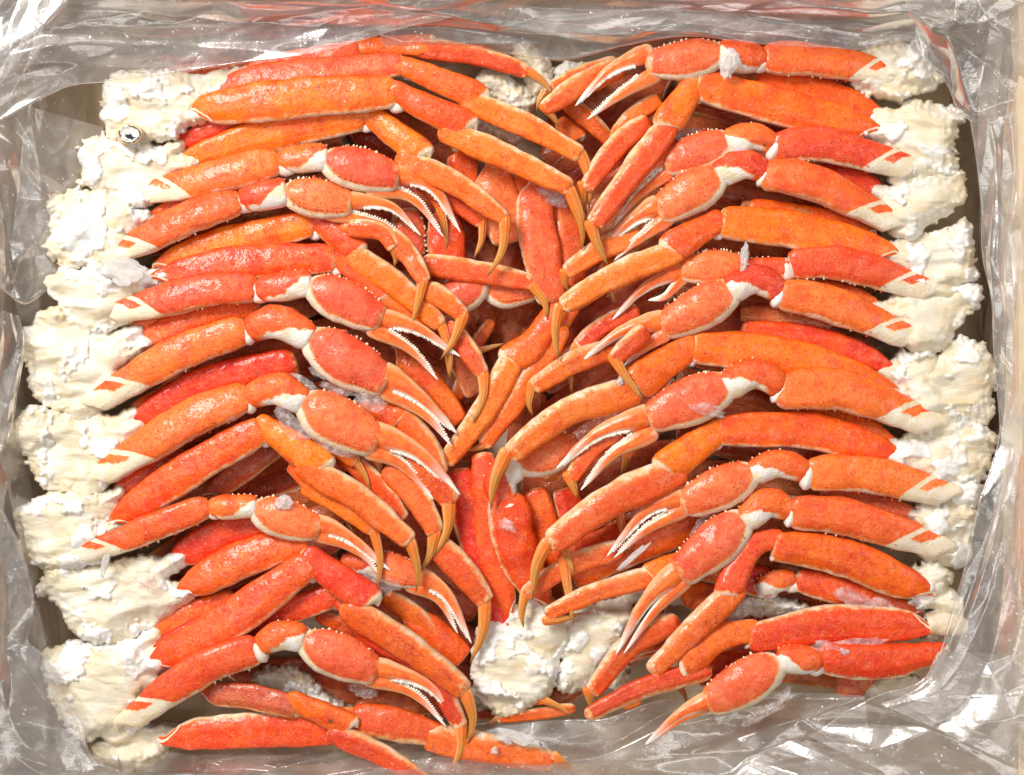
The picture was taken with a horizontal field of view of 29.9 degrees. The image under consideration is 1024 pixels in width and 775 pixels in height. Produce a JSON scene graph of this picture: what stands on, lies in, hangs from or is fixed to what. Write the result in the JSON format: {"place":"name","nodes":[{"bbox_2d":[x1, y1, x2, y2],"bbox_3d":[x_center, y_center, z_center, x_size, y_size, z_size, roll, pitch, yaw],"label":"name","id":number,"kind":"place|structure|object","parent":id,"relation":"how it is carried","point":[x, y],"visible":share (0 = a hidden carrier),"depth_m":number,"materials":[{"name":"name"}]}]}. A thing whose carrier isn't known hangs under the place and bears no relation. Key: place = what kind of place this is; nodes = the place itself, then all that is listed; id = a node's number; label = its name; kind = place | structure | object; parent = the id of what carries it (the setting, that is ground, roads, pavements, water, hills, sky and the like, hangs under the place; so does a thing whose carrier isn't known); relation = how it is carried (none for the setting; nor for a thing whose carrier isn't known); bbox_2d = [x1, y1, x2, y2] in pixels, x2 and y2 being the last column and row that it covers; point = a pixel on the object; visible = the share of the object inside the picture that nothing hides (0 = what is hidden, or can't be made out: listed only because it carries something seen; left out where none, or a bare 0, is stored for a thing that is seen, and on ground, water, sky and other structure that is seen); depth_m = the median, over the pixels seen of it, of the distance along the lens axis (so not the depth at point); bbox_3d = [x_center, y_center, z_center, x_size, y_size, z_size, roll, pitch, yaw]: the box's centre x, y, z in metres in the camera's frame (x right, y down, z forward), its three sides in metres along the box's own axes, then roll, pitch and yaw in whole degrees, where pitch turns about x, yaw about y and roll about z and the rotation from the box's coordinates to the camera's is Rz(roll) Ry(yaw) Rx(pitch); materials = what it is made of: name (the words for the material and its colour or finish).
{"place":"outdoors","nodes":[
{"label":"outdoors","id":0,"kind":"place"},
{"bbox_2d":[487,241,533,363],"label":"half crab","id":1,"kind":"object","parent":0,"point":[509,325],"visible":0.3,"depth_m":1.10},
{"label":"ground","id":2,"kind":"structure","parent":0,"visible":0},
{"bbox_2d":[0,0,1023,774],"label":"cardboard box","id":3,"kind":"object","parent":2,"relation":"on","point":[774,718],"visible":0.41,"depth_m":1.11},
{"bbox_2d":[57,493,390,577],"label":"half crab","id":4,"kind":"object","parent":3,"relation":"in","point":[285,517],"visible":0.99,"depth_m":1.05},
{"bbox_2d":[12,414,442,590],"bbox_3d":[-0.158,0.064,1.065,0.241,0.037,0.098,0,90,0],"label":"half crab","id":5,"kind":"object","parent":3,"relation":"in","point":[369,499],"visible":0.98,"depth_m":1.06},
{"bbox_2d":[40,175,420,270],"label":"half crab","id":6,"kind":"object","parent":3,"relation":"in","point":[89,229],"visible":0.99,"depth_m":1.06},
{"bbox_2d":[0,348,471,556],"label":"half crab","id":7,"kind":"object","parent":3,"relation":"in","point":[99,452],"visible":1,"depth_m":1.06,"materials":[{"name":"orange food"}]},
{"bbox_2d":[148,459,345,579],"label":"half crab","id":8,"kind":"object","parent":3,"relation":"in","point":[276,479],"visible":0.11,"depth_m":1.09},
{"bbox_2d":[160,21,333,144],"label":"half crab","id":9,"kind":"object","parent":3,"relation":"in","point":[224,47],"visible":0.11,"depth_m":1.09},
{"bbox_2d":[150,188,350,260],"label":"half crab","id":10,"kind":"object","parent":3,"relation":"in","point":[252,216],"visible":0.02,"depth_m":1.09},
{"bbox_2d":[43,212,460,379],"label":"half crab","id":11,"kind":"object","parent":3,"relation":"in","point":[371,294],"visible":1,"depth_m":1.06},
{"bbox_2d":[21,281,488,445],"bbox_3d":[-0.143,-0.013,1.064,0.262,0.039,0.091,0,90,0],"label":"half crab","id":12,"kind":"object","parent":3,"relation":"in","point":[79,375],"visible":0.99,"depth_m":1.05,"materials":[{"name":"orange food"}]},
{"bbox_2d":[164,135,345,247],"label":"half crab","id":13,"kind":"object","parent":3,"relation":"in","point":[335,142],"visible":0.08,"depth_m":1.09},
{"bbox_2d":[159,274,354,386],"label":"half crab","id":14,"kind":"object","parent":3,"relation":"in","point":[304,307],"visible":0.06,"depth_m":1.09},
{"bbox_2d":[40,546,476,769],"bbox_3d":[-0.141,0.149,1.064,0.244,0.039,0.125,0,90,0],"label":"half crab","id":15,"kind":"object","parent":3,"relation":"in","point":[120,691],"visible":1,"depth_m":1.05,"materials":[{"name":"orange food"}]},
{"bbox_2d":[177,505,340,598],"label":"half crab","id":16,"kind":"object","parent":3,"relation":"in","point":[328,549],"visible":0.06,"depth_m":1.09},
{"bbox_2d":[176,352,349,500],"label":"half crab","id":17,"kind":"object","parent":3,"relation":"in","point":[307,371],"visible":0.11,"depth_m":1.09},
{"bbox_2d":[34,518,492,662],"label":"half crab","id":18,"kind":"object","parent":3,"relation":"in","point":[130,597],"visible":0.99,"depth_m":1.06,"materials":[{"name":"orange"}]},
{"bbox_2d":[74,110,510,276],"bbox_3d":[-0.120,-0.123,1.066,0.248,0.036,0.084,11,90,0],"label":"half crab","id":19,"kind":"object","parent":3,"relation":"in","point":[207,157],"visible":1,"depth_m":1.06},
{"bbox_2d":[225,657,388,711],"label":"half crab","id":20,"kind":"object","parent":3,"relation":"in","point":[349,693],"visible":0.31,"depth_m":1.09},
{"bbox_2d":[89,681,574,774],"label":"half crab","id":21,"kind":"object","parent":3,"relation":"in","point":[281,718],"visible":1,"depth_m":1.06},
{"bbox_2d":[99,33,593,250],"bbox_3d":[-0.087,-0.154,1.064,0.281,0.035,0.099,13,90,0],"label":"half crab","id":22,"kind":"object","parent":3,"relation":"in","point":[355,77],"visible":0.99,"depth_m":1.05},
{"bbox_2d":[349,460,463,543],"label":"half crab","id":23,"kind":"object","parent":3,"relation":"in","point":[439,509],"visible":0.06,"depth_m":1.10},
{"bbox_2d":[344,512,477,655],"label":"half crab","id":24,"kind":"object","parent":3,"relation":"in","point":[468,607],"visible":0.16,"depth_m":1.10},
{"bbox_2d":[251,589,575,755],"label":"half crab","id":25,"kind":"object","parent":3,"relation":"in","point":[439,635],"visible":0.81,"depth_m":1.07},
{"bbox_2d":[350,190,477,309],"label":"half crab","id":26,"kind":"object","parent":3,"relation":"in","point":[376,247],"visible":0.09,"depth_m":1.10},
{"bbox_2d":[349,109,479,198],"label":"half crab","id":27,"kind":"object","parent":3,"relation":"in","point":[442,153],"visible":0.12,"depth_m":1.10},
{"bbox_2d":[351,330,479,468],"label":"half crab","id":28,"kind":"object","parent":3,"relation":"in","point":[385,350],"visible":0.18,"depth_m":1.10},
{"bbox_2d":[363,575,477,726],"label":"half crab","id":29,"kind":"object","parent":3,"relation":"in","point":[429,605],"visible":0.09,"depth_m":1.10},
{"bbox_2d":[396,262,480,364],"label":"half crab","id":30,"kind":"object","parent":3,"relation":"in","point":[430,348],"visible":0.18,"depth_m":1.10},
{"bbox_2d":[390,319,504,426],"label":"half crab","id":31,"kind":"object","parent":3,"relation":"in","point":[443,396],"visible":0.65,"depth_m":1.07},
{"bbox_2d":[411,663,494,719],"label":"half crab","id":32,"kind":"object","parent":3,"relation":"in","point":[464,669],"visible":0.09,"depth_m":1.09},
{"bbox_2d":[391,208,548,319],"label":"half crab","id":33,"kind":"object","parent":3,"relation":"in","point":[470,284],"visible":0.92,"depth_m":1.07},
{"bbox_2d":[466,232,496,332],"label":"half crab","id":34,"kind":"object","parent":3,"relation":"in","point":[487,252],"visible":0.23,"depth_m":1.10},
{"bbox_2d":[0,0,1023,774],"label":"plastic bag","id":35,"kind":"object","parent":3,"relation":"in","point":[990,580],"visible":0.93,"depth_m":1.06,"materials":[{"name":"clear plastic"}]},
{"bbox_2d":[447,430,581,718],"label":"half crab","id":36,"kind":"object","parent":3,"relation":"in","point":[515,669],"visible":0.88,"depth_m":1.07,"materials":[{"name":"red"}]},
{"bbox_2d":[443,148,586,466],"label":"half crab","id":37,"kind":"object","parent":3,"relation":"in","point":[544,231],"visible":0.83,"depth_m":1.07,"materials":[{"name":"orange food"}]},
{"bbox_2d":[429,30,610,145],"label":"half crab","id":38,"kind":"object","parent":3,"relation":"in","point":[507,88],"visible":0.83,"depth_m":1.07},
{"bbox_2d":[507,300,541,441],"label":"half crab","id":39,"kind":"object","parent":3,"relation":"in","point":[516,426],"visible":0.15,"depth_m":1.10},
{"bbox_2d":[520,392,547,493],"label":"half crab","id":40,"kind":"object","parent":3,"relation":"in","point":[526,483],"visible":0.22,"depth_m":1.10},
{"bbox_2d":[545,508,656,599],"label":"half crab","id":41,"kind":"object","parent":3,"relation":"in","point":[557,591],"visible":0.02,"depth_m":1.10},
{"bbox_2d":[538,65,675,198],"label":"half crab","id":42,"kind":"object","parent":3,"relation":"in","point":[609,117],"visible":0.17,"depth_m":1.10},
{"bbox_2d":[538,305,675,440],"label":"half crab","id":43,"kind":"object","parent":3,"relation":"in","point":[604,373],"visible":0.12,"depth_m":1.10},
{"bbox_2d":[542,432,673,503],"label":"half crab","id":44,"kind":"object","parent":3,"relation":"in","point":[611,471],"visible":0.07,"depth_m":1.10},
{"bbox_2d":[542,550,675,705],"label":"half crab","id":45,"kind":"object","parent":3,"relation":"in","point":[559,697],"visible":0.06,"depth_m":1.10},
{"bbox_2d":[552,138,676,290],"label":"half crab","id":46,"kind":"object","parent":3,"relation":"in","point":[598,192],"visible":0.06,"depth_m":1.10},
{"bbox_2d":[518,514,714,704],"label":"half crab","id":47,"kind":"object","parent":3,"relation":"in","point":[593,664],"visible":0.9,"depth_m":1.06,"materials":[{"name":"orange food"}]},
{"bbox_2d":[560,222,676,356],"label":"half crab","id":48,"kind":"object","parent":3,"relation":"in","point":[587,315],"visible":0.17,"depth_m":1.10},
{"bbox_2d":[609,565,809,709],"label":"half crab","id":49,"kind":"object","parent":3,"relation":"in","point":[755,603],"visible":0.6,"depth_m":1.07},
{"bbox_2d":[489,303,937,509],"bbox_3d":[0.107,-0.008,1.064,0.264,0.042,0.095,-13,90,0],"label":"half crab","id":50,"kind":"object","parent":3,"relation":"in","point":[786,347],"visible":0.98,"depth_m":1.05},
{"bbox_2d":[536,38,943,126],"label":"half crab","id":51,"kind":"object","parent":3,"relation":"in","point":[897,71],"visible":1,"depth_m":1.05},
{"bbox_2d":[676,364,824,459],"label":"half crab","id":52,"kind":"object","parent":3,"relation":"in","point":[754,400],"visible":0.09,"depth_m":1.09},
{"bbox_2d":[530,409,999,600],"bbox_3d":[0.134,0.042,1.065,0.275,0.040,0.086,-14,90,0],"label":"half crab","id":53,"kind":"object","parent":3,"relation":"in","point":[964,454],"visible":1,"depth_m":1.05},
{"bbox_2d":[551,199,979,360],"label":"half crab","id":54,"kind":"object","parent":3,"relation":"in","point":[825,243],"visible":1,"depth_m":1.05},
{"bbox_2d":[576,72,965,264],"bbox_3d":[0.142,-0.137,1.065,0.222,0.039,0.092,-14,90,0],"label":"half crab","id":55,"kind":"object","parent":3,"relation":"in","point":[928,129],"visible":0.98,"depth_m":1.05},
{"bbox_2d":[676,509,870,642],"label":"half crab","id":56,"kind":"object","parent":3,"relation":"in","point":[763,560],"visible":0.07,"depth_m":1.09},
{"bbox_2d":[584,604,967,720],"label":"half crab","id":57,"kind":"object","parent":3,"relation":"in","point":[819,624],"visible":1,"depth_m":1.05,"materials":[{"name":"orange food"}]},
{"bbox_2d":[556,334,998,489],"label":"half crab","id":58,"kind":"object","parent":3,"relation":"in","point":[952,392],"visible":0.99,"depth_m":1.05,"materials":[{"name":"orange food"}]},
{"bbox_2d":[675,426,880,545],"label":"half crab","id":59,"kind":"object","parent":3,"relation":"in","point":[792,489],"visible":0.06,"depth_m":1.09},
{"bbox_2d":[676,18,880,129],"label":"half crab","id":60,"kind":"object","parent":3,"relation":"in","point":[735,28],"visible":0.12,"depth_m":1.09},
{"bbox_2d":[676,283,880,351],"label":"half crab","id":61,"kind":"object","parent":3,"relation":"in","point":[732,322],"visible":0.05,"depth_m":1.09},
{"bbox_2d":[677,183,880,293],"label":"half crab","id":62,"kind":"object","parent":3,"relation":"in","point":[736,194],"visible":0.09,"depth_m":1.09},
{"bbox_2d":[678,107,881,234],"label":"half crab","id":63,"kind":"object","parent":3,"relation":"in","point":[700,119],"visible":0.11,"depth_m":1.09},
{"bbox_2d":[584,264,984,365],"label":"half crab","id":64,"kind":"object","parent":3,"relation":"in","point":[932,323],"visible":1,"depth_m":1.05},
{"bbox_2d":[612,122,962,228],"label":"half crab","id":65,"kind":"object","parent":3,"relation":"in","point":[845,149],"visible":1,"depth_m":1.05,"materials":[{"name":"orange food"}]},
{"bbox_2d":[610,150,967,260],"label":"half crab","id":66,"kind":"object","parent":3,"relation":"in","point":[914,209],"visible":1,"depth_m":1.05},
{"bbox_2d":[722,611,863,688],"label":"half crab","id":67,"kind":"object","parent":3,"relation":"in","point":[824,681],"visible":0.06,"depth_m":1.09},
{"bbox_2d":[607,448,984,557],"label":"half crab","id":68,"kind":"object","parent":3,"relation":"in","point":[885,483],"visible":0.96,"depth_m":1.05},
{"bbox_2d":[616,487,978,653],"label":"half crab","id":69,"kind":"object","parent":3,"relation":"in","point":[719,541],"visible":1,"depth_m":1.05,"materials":[{"name":"orange food"}]},
{"bbox_2d":[645,641,949,744],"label":"half crab","id":70,"kind":"object","parent":3,"relation":"in","point":[858,670],"visible":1,"depth_m":1.05,"materials":[{"name":"orange food"}]},
{"bbox_2d":[646,529,963,675],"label":"half crab","id":71,"kind":"object","parent":3,"relation":"in","point":[841,570],"visible":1,"depth_m":1.05,"materials":[{"name":"orange food"}]}
]}

